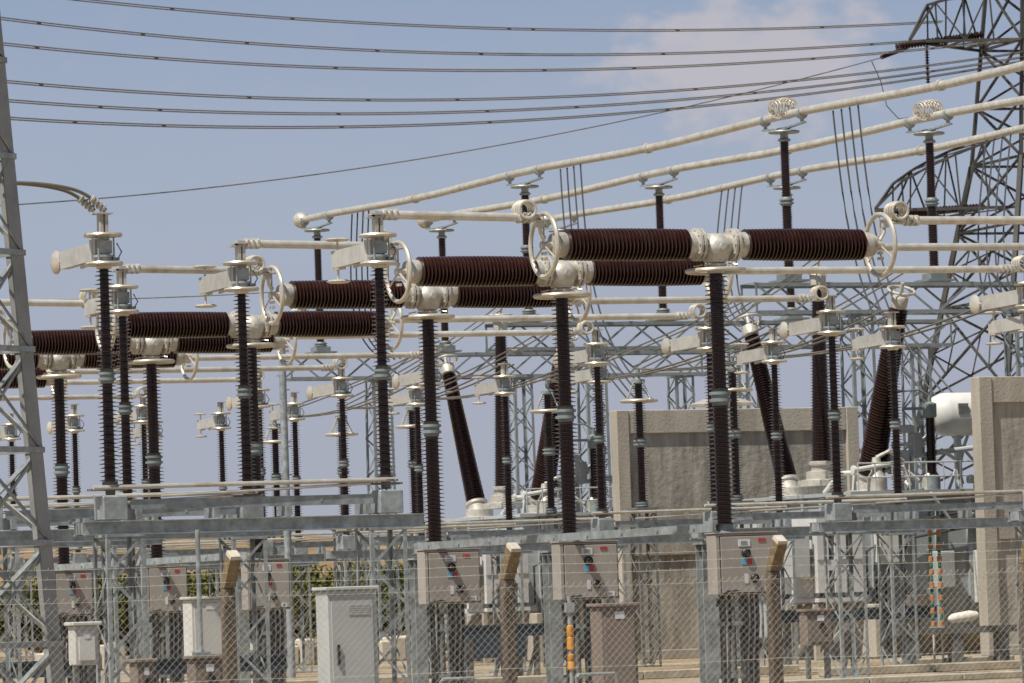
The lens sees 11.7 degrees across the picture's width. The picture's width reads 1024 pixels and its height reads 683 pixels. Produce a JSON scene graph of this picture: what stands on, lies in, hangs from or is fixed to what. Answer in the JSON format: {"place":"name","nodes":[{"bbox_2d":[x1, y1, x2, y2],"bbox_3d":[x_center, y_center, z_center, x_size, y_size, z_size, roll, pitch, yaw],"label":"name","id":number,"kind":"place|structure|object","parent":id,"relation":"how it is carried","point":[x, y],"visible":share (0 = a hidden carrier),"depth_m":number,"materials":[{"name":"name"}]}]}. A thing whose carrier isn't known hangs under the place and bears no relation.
{"place":"outdoors","nodes":[
{"label":"outdoors","id":0,"kind":"place"},
{"bbox_2d":[0,534,413,652],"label":"hills","id":1,"kind":"structure","parent":0,"point":[312,550],"depth_m":272.95,"materials":[{"name":"plant"}]},
{"bbox_2d":[465,636,526,676],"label":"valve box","id":2,"kind":"object","parent":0,"point":[492,643],"visible":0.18,"depth_m":109.40,"materials":[{"name":"metal"}]},
{"bbox_2d":[0,642,1022,682],"bbox_3d":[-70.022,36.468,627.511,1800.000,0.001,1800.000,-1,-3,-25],"label":"ground","id":3,"kind":"structure","parent":0,"point":[387,669],"depth_m":118.19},
{"bbox_2d":[0,14,64,682],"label":"gantry leg","id":4,"kind":"object","parent":3,"relation":"on","point":[22,348],"visible":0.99,"depth_m":61.87,"materials":[{"name":"metal"}]},
{"bbox_2d":[0,660,71,682],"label":"cable duct","id":5,"kind":"object","parent":3,"relation":"on","point":[31,664],"visible":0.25,"depth_m":77.29,"materials":[{"name":"concrete"}]},
{"bbox_2d":[0,577,94,658],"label":"shrub","id":6,"kind":"object","parent":3,"relation":"on","point":[35,595],"visible":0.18,"depth_m":194.69,"materials":[{"name":"green plant"}]},
{"bbox_2d":[9,578,126,653],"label":"shrub","id":7,"kind":"object","parent":3,"relation":"on","point":[35,633],"visible":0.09,"depth_m":197.18,"materials":[{"name":"green plant"}]},
{"bbox_2d":[0,268,162,682],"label":"disconnector","id":8,"kind":"object","parent":3,"relation":"on","point":[121,298],"visible":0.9,"depth_m":80.74,"materials":[{"name":"metal"}]},
{"bbox_2d":[64,621,101,682],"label":"junction box","id":9,"kind":"object","parent":3,"relation":"on","point":[81,647],"visible":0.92,"depth_m":65.77,"materials":[{"name":"white paint"}]},
{"bbox_2d":[78,630,95,660],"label":"door","id":10,"kind":"structure","parent":9,"relation":"in","point":[89,649],"depth_m":65.74,"materials":[{"name":"white paint"}]},
{"bbox_2d":[0,413,169,678],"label":"disconnector","id":11,"kind":"object","parent":3,"relation":"on","point":[8,433],"visible":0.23,"depth_m":137.11,"materials":[{"name":"metal"}]},
{"bbox_2d":[0,351,198,682],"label":"circuit breaker","id":12,"kind":"object","parent":3,"relation":"on","point":[58,366],"visible":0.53,"depth_m":99.42,"materials":[{"name":"metal"}]},
{"bbox_2d":[283,320,593,339],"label":"busbar tube","id":13,"kind":"object","parent":12,"relation":"attached to","point":[579,330],"visible":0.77,"depth_m":103.22,"materials":[{"name":"metal"}]},
{"bbox_2d":[47,402,230,677],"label":"disconnector","id":14,"kind":"object","parent":3,"relation":"on","point":[217,421],"visible":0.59,"depth_m":133.46,"materials":[{"name":"metal"}]},
{"bbox_2d":[0,242,283,682],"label":"disconnector","id":15,"kind":"object","parent":3,"relation":"on","point":[233,279],"visible":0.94,"depth_m":75.78,"materials":[{"name":"metal"}]},
{"bbox_2d":[125,658,158,682],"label":"drive cabinet","id":16,"kind":"object","parent":3,"relation":"on","point":[141,668],"visible":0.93,"depth_m":67.72,"materials":[{"name":"beige metal"}]},
{"bbox_2d":[0,308,308,682],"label":"circuit breaker","id":17,"kind":"object","parent":3,"relation":"on","point":[68,342],"visible":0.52,"depth_m":94.61,"materials":[{"name":"ceramic"}]},
{"bbox_2d":[54,552,249,569],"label":"linkage channel","id":18,"kind":"object","parent":17,"relation":"attached to","point":[171,560],"visible":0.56,"depth_m":93.87,"materials":[{"name":"metal"}]},
{"bbox_2d":[388,303,706,322],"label":"busbar tube","id":19,"kind":"object","parent":17,"relation":"attached to","point":[690,314],"visible":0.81,"depth_m":98.52,"materials":[{"name":"metal"}]},
{"bbox_2d":[179,596,221,655],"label":"relay cabinet","id":20,"kind":"object","parent":3,"relation":"on","point":[207,621],"visible":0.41,"depth_m":83.67,"materials":[{"name":"metal"}]},
{"bbox_2d":[183,655,222,682],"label":"drive cabinet","id":21,"kind":"object","parent":3,"relation":"on","point":[202,666],"visible":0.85,"depth_m":67.70,"materials":[{"name":"beige metal"}]},
{"bbox_2d":[192,530,210,654],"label":"drive shaft","id":22,"kind":"object","parent":21,"relation":"attached to","point":[199,587],"visible":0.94,"depth_m":68.19,"materials":[{"name":"metal"}]},
{"bbox_2d":[114,392,318,678],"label":"disconnector","id":23,"kind":"object","parent":3,"relation":"on","point":[139,413],"visible":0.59,"depth_m":129.12,"materials":[{"name":"metal"}]},
{"bbox_2d":[1,386,146,400],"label":"busbar tube","id":24,"kind":"object","parent":23,"relation":"attached to","point":[79,397],"visible":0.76,"depth_m":127.15,"materials":[{"name":"metal"}]},
{"bbox_2d":[154,654,286,682],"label":"cable duct","id":25,"kind":"object","parent":3,"relation":"on","point":[167,664],"visible":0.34,"depth_m":77.98,"materials":[{"name":"metal"}]},
{"bbox_2d":[50,213,424,682],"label":"disconnector","id":26,"kind":"object","parent":3,"relation":"on","point":[381,507],"visible":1,"depth_m":70.22,"materials":[{"name":"metal"}]},
{"bbox_2d":[17,181,106,212],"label":"jumper cable","id":27,"kind":"object","parent":26,"relation":"on","point":[85,202],"visible":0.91,"depth_m":69.46,"materials":[{"name":"metal"}]},
{"bbox_2d":[79,292,403,682],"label":"circuit breaker","id":28,"kind":"object","parent":3,"relation":"on","point":[169,325],"visible":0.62,"depth_m":89.99,"materials":[{"name":"ceramic"}]},
{"bbox_2d":[0,299,88,307],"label":"busbar tube","id":29,"kind":"object","parent":28,"relation":"attached to","point":[53,303],"visible":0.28,"depth_m":88.73,"materials":[{"name":"metal"}]},
{"bbox_2d":[402,285,828,306],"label":"busbar tube","id":30,"kind":"object","parent":28,"relation":"attached to","point":[812,295],"visible":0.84,"depth_m":93.89,"materials":[{"name":"metal"}]},
{"bbox_2d":[263,421,291,667],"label":"surge arrester","id":31,"kind":"object","parent":3,"relation":"on","point":[275,441],"visible":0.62,"depth_m":140.35,"materials":[{"name":"ceramic"}]},
{"bbox_2d":[276,345,296,677],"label":"lamp mast","id":32,"kind":"object","parent":3,"relation":"on","point":[284,418],"visible":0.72,"depth_m":119.91,"materials":[{"name":"metal"}]},
{"bbox_2d":[226,377,430,678],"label":"disconnector","id":33,"kind":"object","parent":3,"relation":"on","point":[412,396],"visible":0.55,"depth_m":121.75,"materials":[{"name":"metal"}]},
{"bbox_2d":[67,371,264,384],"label":"busbar tube","id":34,"kind":"object","parent":33,"relation":"attached to","point":[169,380],"visible":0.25,"depth_m":119.80,"materials":[{"name":"metal"}]},
{"bbox_2d":[325,414,357,586],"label":"surge arrester","id":35,"kind":"object","parent":3,"relation":"on","point":[336,434],"visible":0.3,"depth_m":136.00,"materials":[{"name":"metal"}]},
{"bbox_2d":[311,586,378,682],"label":"marshalling cabinet","id":36,"kind":"object","parent":3,"relation":"on","point":[326,618],"visible":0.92,"depth_m":68.68,"materials":[{"name":"metal"}]},
{"bbox_2d":[292,564,402,633],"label":"shrub","id":37,"kind":"object","parent":3,"relation":"on","point":[329,584],"visible":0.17,"depth_m":194.19,"materials":[{"name":"green plant"}]},
{"bbox_2d":[395,406,430,667],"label":"surge arrester","id":38,"kind":"object","parent":3,"relation":"on","point":[411,433],"visible":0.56,"depth_m":131.62,"materials":[{"name":"metal"}]},
{"bbox_2d":[246,255,591,682],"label":"circuit breaker","id":39,"kind":"object","parent":3,"relation":"on","point":[427,302],"visible":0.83,"depth_m":82.76,"materials":[{"name":"metal"}]},
{"bbox_2d":[112,264,275,275],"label":"busbar tube","id":40,"kind":"object","parent":39,"relation":"attached to","point":[136,268],"visible":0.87,"depth_m":81.28,"materials":[{"name":"metal"}]},
{"bbox_2d":[414,523,717,549],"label":"linkage channel","id":41,"kind":"object","parent":39,"relation":"attached to","point":[669,530],"visible":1,"depth_m":77.64,"materials":[{"name":"metal"}]},
{"bbox_2d":[727,255,1023,274],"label":"busbar tube","id":42,"kind":"object","parent":39,"relation":"attached to","point":[1013,266],"visible":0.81,"depth_m":86.91,"materials":[{"name":"metal"}]},
{"bbox_2d":[306,363,532,672],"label":"disconnector","id":43,"kind":"object","parent":3,"relation":"on","point":[345,546],"visible":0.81,"depth_m":116.77,"materials":[{"name":"metal"}]},
{"bbox_2d":[67,359,347,373],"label":"busbar tube","id":44,"kind":"object","parent":43,"relation":"attached to","point":[328,367],"visible":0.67,"depth_m":114.90,"materials":[{"name":"metal"}]},
{"bbox_2d":[286,350,706,638],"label":"lattice gantry","id":45,"kind":"object","parent":3,"relation":"on","point":[677,376],"visible":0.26,"depth_m":182.09,"materials":[{"name":"grey metal"}]},
{"bbox_2d":[300,211,336,353],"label":"bus support post","id":46,"kind":"object","parent":45,"relation":"on","point":[320,345],"visible":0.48,"depth_m":179.41,"materials":[{"name":"black ceramic"}]},
{"bbox_2d":[424,220,461,352],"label":"bus support post","id":47,"kind":"object","parent":45,"relation":"on","point":[441,231],"visible":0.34,"depth_m":181.44,"materials":[{"name":"black ceramic"}]},
{"bbox_2d":[465,623,544,676],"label":"cable duct","id":48,"kind":"object","parent":3,"relation":"on","point":[487,633],"visible":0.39,"depth_m":103.21,"materials":[{"name":"metal"}]},
{"bbox_2d":[392,350,628,678],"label":"disconnector","id":49,"kind":"object","parent":3,"relation":"on","point":[582,376],"visible":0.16,"depth_m":112.01,"materials":[{"name":"metal"}]},
{"bbox_2d":[187,347,436,360],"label":"busbar tube","id":50,"kind":"object","parent":49,"relation":"attached to","point":[412,354],"visible":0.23,"depth_m":110.34,"materials":[{"name":"metal"}]},
{"bbox_2d":[0,535,1023,682],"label":"fence","id":51,"kind":"object","parent":3,"relation":"on","point":[508,573],"visible":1,"depth_m":54.95,"materials":[{"name":"metal"}]},
{"bbox_2d":[414,308,613,662],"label":"power transformer","id":52,"kind":"object","parent":3,"relation":"on","point":[478,506],"visible":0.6,"depth_m":139.61,"materials":[{"name":"grey paint"}]},
{"bbox_2d":[530,381,565,667],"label":"surge arrester","id":53,"kind":"object","parent":3,"relation":"on","point":[549,449],"visible":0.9,"depth_m":124.01,"materials":[{"name":"metal"}]},
{"bbox_2d":[543,302,742,379],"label":"twin conductor","id":54,"kind":"object","parent":53,"relation":"attached to","point":[614,356],"visible":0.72,"depth_m":127.01,"materials":[{"name":"metal"}]},
{"bbox_2d":[371,229,740,682],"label":"circuit breaker","id":55,"kind":"object","parent":3,"relation":"on","point":[477,271],"visible":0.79,"depth_m":78.09,"materials":[{"name":"metal"}]},
{"bbox_2d":[227,238,402,249],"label":"busbar tube","id":56,"kind":"object","parent":55,"relation":"attached to","point":[256,243],"visible":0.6,"depth_m":76.56,"materials":[{"name":"metal"}]},
{"bbox_2d":[878,243,1023,250],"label":"busbar tube","id":57,"kind":"object","parent":55,"relation":"attached to","point":[957,246],"visible":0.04,"depth_m":81.44,"materials":[{"name":"metal"}]},
{"bbox_2d":[564,597,574,682],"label":"banded pole","id":58,"kind":"object","parent":3,"relation":"on","point":[570,638],"visible":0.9,"depth_m":69.64,"materials":[{"name":"metal"}]},
{"bbox_2d":[586,602,639,682],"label":"drive cabinet","id":59,"kind":"object","parent":3,"relation":"on","point":[611,642],"visible":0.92,"depth_m":69.71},
{"bbox_2d":[620,369,661,666],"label":"surge arrester","id":60,"kind":"object","parent":3,"relation":"on","point":[640,440],"visible":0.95,"depth_m":119.36,"materials":[{"name":"metal"}]},
{"bbox_2d":[553,328,805,670],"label":"disconnector","id":61,"kind":"object","parent":3,"relation":"on","point":[770,352],"visible":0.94,"depth_m":104.66,"materials":[{"name":"metal"}]},
{"bbox_2d":[542,326,768,382],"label":"twin conductor","id":62,"kind":"object","parent":61,"relation":"attached to","point":[660,368],"visible":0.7,"depth_m":112.74,"materials":[{"name":"metal"}]},
{"bbox_2d":[582,664,798,681],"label":"kerb wall","id":63,"kind":"structure","parent":3,"relation":"on","point":[654,675],"depth_m":101.76,"materials":[{"name":"concrete"}]},
{"bbox_2d":[511,199,908,682],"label":"circuit breaker","id":64,"kind":"object","parent":3,"relation":"on","point":[715,252],"visible":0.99,"depth_m":73.34,"materials":[{"name":"ceramic"}]},
{"bbox_2d":[363,209,549,222],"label":"busbar tube","id":65,"kind":"object","parent":64,"relation":"attached to","point":[394,214],"visible":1,"depth_m":71.88,"materials":[{"name":"metal"}]},
{"bbox_2d":[893,215,1023,225],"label":"busbar tube","id":66,"kind":"object","parent":64,"relation":"attached to","point":[913,220],"visible":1,"depth_m":75.38,"materials":[{"name":"metal"}]},
{"bbox_2d":[485,319,952,511],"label":"lattice gantry","id":67,"kind":"object","parent":3,"relation":"on","point":[767,323],"visible":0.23,"depth_m":166.00,"materials":[{"name":"grey metal"}]},
{"bbox_2d":[504,165,544,321],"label":"bus support post","id":68,"kind":"object","parent":67,"relation":"on","point":[525,187],"visible":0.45,"depth_m":163.39,"materials":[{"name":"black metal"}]},
{"bbox_2d":[638,166,678,320],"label":"bus support post","id":69,"kind":"object","parent":67,"relation":"on","point":[659,194],"visible":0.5,"depth_m":165.47,"materials":[{"name":"ceramic"}]},
{"bbox_2d":[417,96,1023,227],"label":"bus tube","id":70,"kind":"object","parent":69,"relation":"on","point":[899,123],"visible":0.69,"depth_m":159.29,"materials":[{"name":"metal"}]},
{"bbox_2d":[765,167,809,319],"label":"bus support post","id":71,"kind":"object","parent":67,"relation":"on","point":[790,305],"visible":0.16,"depth_m":167.34,"materials":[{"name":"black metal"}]},
{"bbox_2d":[541,124,1023,228],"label":"bus tube","id":72,"kind":"object","parent":71,"relation":"on","point":[920,150],"visible":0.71,"depth_m":166.29,"materials":[{"name":"metal"}]},
{"bbox_2d":[717,187,761,331],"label":"dropper cable","id":73,"kind":"object","parent":72,"relation":"hanging from","point":[750,317],"visible":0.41,"depth_m":169.19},
{"bbox_2d":[977,135,1021,319],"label":"dropper cable","id":74,"kind":"object","parent":72,"relation":"hanging from","point":[1003,316],"visible":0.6,"depth_m":151.04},
{"bbox_2d":[610,407,859,659],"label":"firewall","id":75,"kind":"object","parent":3,"relation":"on","point":[677,466],"visible":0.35,"depth_m":132.55,"materials":[{"name":"concrete"}]},
{"bbox_2d":[725,358,754,666],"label":"surge arrester","id":76,"kind":"object","parent":3,"relation":"on","point":[734,390],"visible":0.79,"depth_m":114.94,"materials":[{"name":"metal"}]},
{"bbox_2d":[661,312,925,678],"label":"disconnector","id":77,"kind":"object","parent":3,"relation":"on","point":[889,338],"visible":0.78,"depth_m":100.70,"materials":[{"name":"metal"}]},
{"bbox_2d":[632,310,886,371],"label":"twin conductor","id":78,"kind":"object","parent":77,"relation":"attached to","point":[796,347],"visible":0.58,"depth_m":106.94,"materials":[{"name":"metal"}]},
{"bbox_2d":[796,608,835,678],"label":"drive cabinet","id":79,"kind":"object","parent":3,"relation":"on","point":[816,631],"visible":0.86,"depth_m":91.71,"materials":[{"name":"metal"}]},
{"bbox_2d":[707,261,980,660],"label":"power transformer","id":80,"kind":"object","parent":3,"relation":"on","point":[947,414],"visible":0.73,"depth_m":123.17,"materials":[{"name":"grey paint"}]},
{"bbox_2d":[765,605,937,666],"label":"cable duct","id":81,"kind":"object","parent":3,"relation":"on","point":[920,613],"visible":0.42,"depth_m":103.57,"materials":[{"name":"metal"}]},
{"bbox_2d":[740,281,1023,452],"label":"lattice gantry","id":82,"kind":"object","parent":3,"relation":"on","point":[858,314],"visible":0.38,"depth_m":148.03,"materials":[{"name":"grey metal"}]},
{"bbox_2d":[759,97,809,282],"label":"bus support post","id":83,"kind":"object","parent":82,"relation":"on","point":[786,201],"visible":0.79,"depth_m":147.00,"materials":[{"name":"ceramic"}]},
{"bbox_2d":[293,61,1023,227],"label":"bus tube","id":84,"kind":"object","parent":83,"relation":"on","point":[938,85],"visible":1,"depth_m":153.24,"materials":[{"name":"metal"}]},
{"bbox_2d":[560,165,648,397],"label":"dropper cable","id":85,"kind":"object","parent":84,"relation":"hanging from","point":[622,383],"visible":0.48,"depth_m":156.81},
{"bbox_2d":[832,105,953,396],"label":"dropper cable","id":86,"kind":"object","parent":84,"relation":"hanging from","point":[923,368],"visible":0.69,"depth_m":142.39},
{"bbox_2d":[904,99,954,281],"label":"bus support post","id":87,"kind":"object","parent":82,"relation":"on","point":[931,201],"visible":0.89,"depth_m":149.04,"materials":[{"name":"ceramic"}]},
{"bbox_2d":[779,295,1023,678],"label":"disconnector","id":88,"kind":"object","parent":3,"relation":"on","point":[844,515],"visible":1,"depth_m":94.90,"materials":[{"name":"metal"}]},
{"bbox_2d":[729,305,988,359],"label":"twin conductor","id":89,"kind":"object","parent":88,"relation":"attached to","point":[911,332],"visible":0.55,"depth_m":102.57,"materials":[{"name":"metal"}]},
{"bbox_2d":[926,511,935,662],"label":"banded pole","id":90,"kind":"object","parent":3,"relation":"on","point":[930,559],"visible":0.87,"depth_m":103.85,"materials":[{"name":"metal"}]},
{"bbox_2d":[935,511,943,662],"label":"banded pole","id":91,"kind":"object","parent":3,"relation":"on","point":[939,560],"visible":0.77,"depth_m":103.85,"materials":[{"name":"metal"}]},
{"bbox_2d":[874,0,1023,489],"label":"transmission tower","id":92,"kind":"structure","parent":3,"relation":"on","point":[963,208],"depth_m":299.36,"materials":[{"name":"metal"}]},
{"bbox_2d":[1,17,923,55],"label":"power line","id":93,"kind":"object","parent":92,"relation":"attached to","point":[342,48],"visible":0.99,"depth_m":263.93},
{"bbox_2d":[72,0,942,31],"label":"power line","id":94,"kind":"object","parent":92,"relation":"attached to","point":[403,24],"visible":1,"depth_m":267.84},
{"bbox_2d":[3,37,1022,71],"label":"power line","id":95,"kind":"object","parent":92,"relation":"attached to","point":[366,68],"visible":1,"depth_m":261.71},
{"bbox_2d":[7,51,1023,101],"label":"power line","id":96,"kind":"object","parent":92,"relation":"attached to","point":[352,99],"visible":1,"depth_m":260.12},
{"bbox_2d":[9,56,1023,114],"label":"power line","id":97,"kind":"object","parent":92,"relation":"attached to","point":[322,113],"visible":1,"depth_m":260.49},
{"bbox_2d":[11,60,1023,128],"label":"power line","id":98,"kind":"object","parent":92,"relation":"attached to","point":[324,127],"visible":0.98,"depth_m":259.59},
{"bbox_2d":[880,47,907,58],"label":"insulator string","id":99,"kind":"object","parent":92,"relation":"attached to","point":[885,55],"visible":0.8,"depth_m":297.90,"materials":[{"name":"brown ceramic"}]},
{"bbox_2d":[0,57,882,205],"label":"power line","id":100,"kind":"object","parent":99,"relation":"attached to","point":[425,157],"visible":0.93,"depth_m":257.96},
{"bbox_2d":[896,625,1016,664],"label":"trestle","id":101,"kind":"object","parent":3,"relation":"on","point":[971,630],"visible":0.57,"depth_m":103.66,"materials":[{"name":"concrete"}]},
{"bbox_2d":[969,266,1023,679],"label":"disconnector","id":102,"kind":"object","parent":3,"relation":"on","point":[1010,299],"visible":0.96,"depth_m":88.51,"materials":[{"name":"metal"}]},
{"bbox_2d":[970,376,1023,655],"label":"firewall","id":103,"kind":"object","parent":3,"relation":"on","point":[997,405],"visible":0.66,"depth_m":118.66,"materials":[{"name":"concrete"}]},
{"bbox_2d":[0,0,1023,536],"label":"sky","id":104,"kind":"structure","parent":0,"point":[191,227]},
{"bbox_2d":[768,670,1022,682],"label":"kerb wall","id":105,"kind":"structure","parent":0,"point":[930,677],"depth_m":88.92,"materials":[{"name":"concrete"}]},
{"bbox_2d":[818,660,1019,676],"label":"kerb wall","id":106,"kind":"structure","parent":0,"point":[938,667],"depth_m":98.67,"materials":[{"name":"concrete"}]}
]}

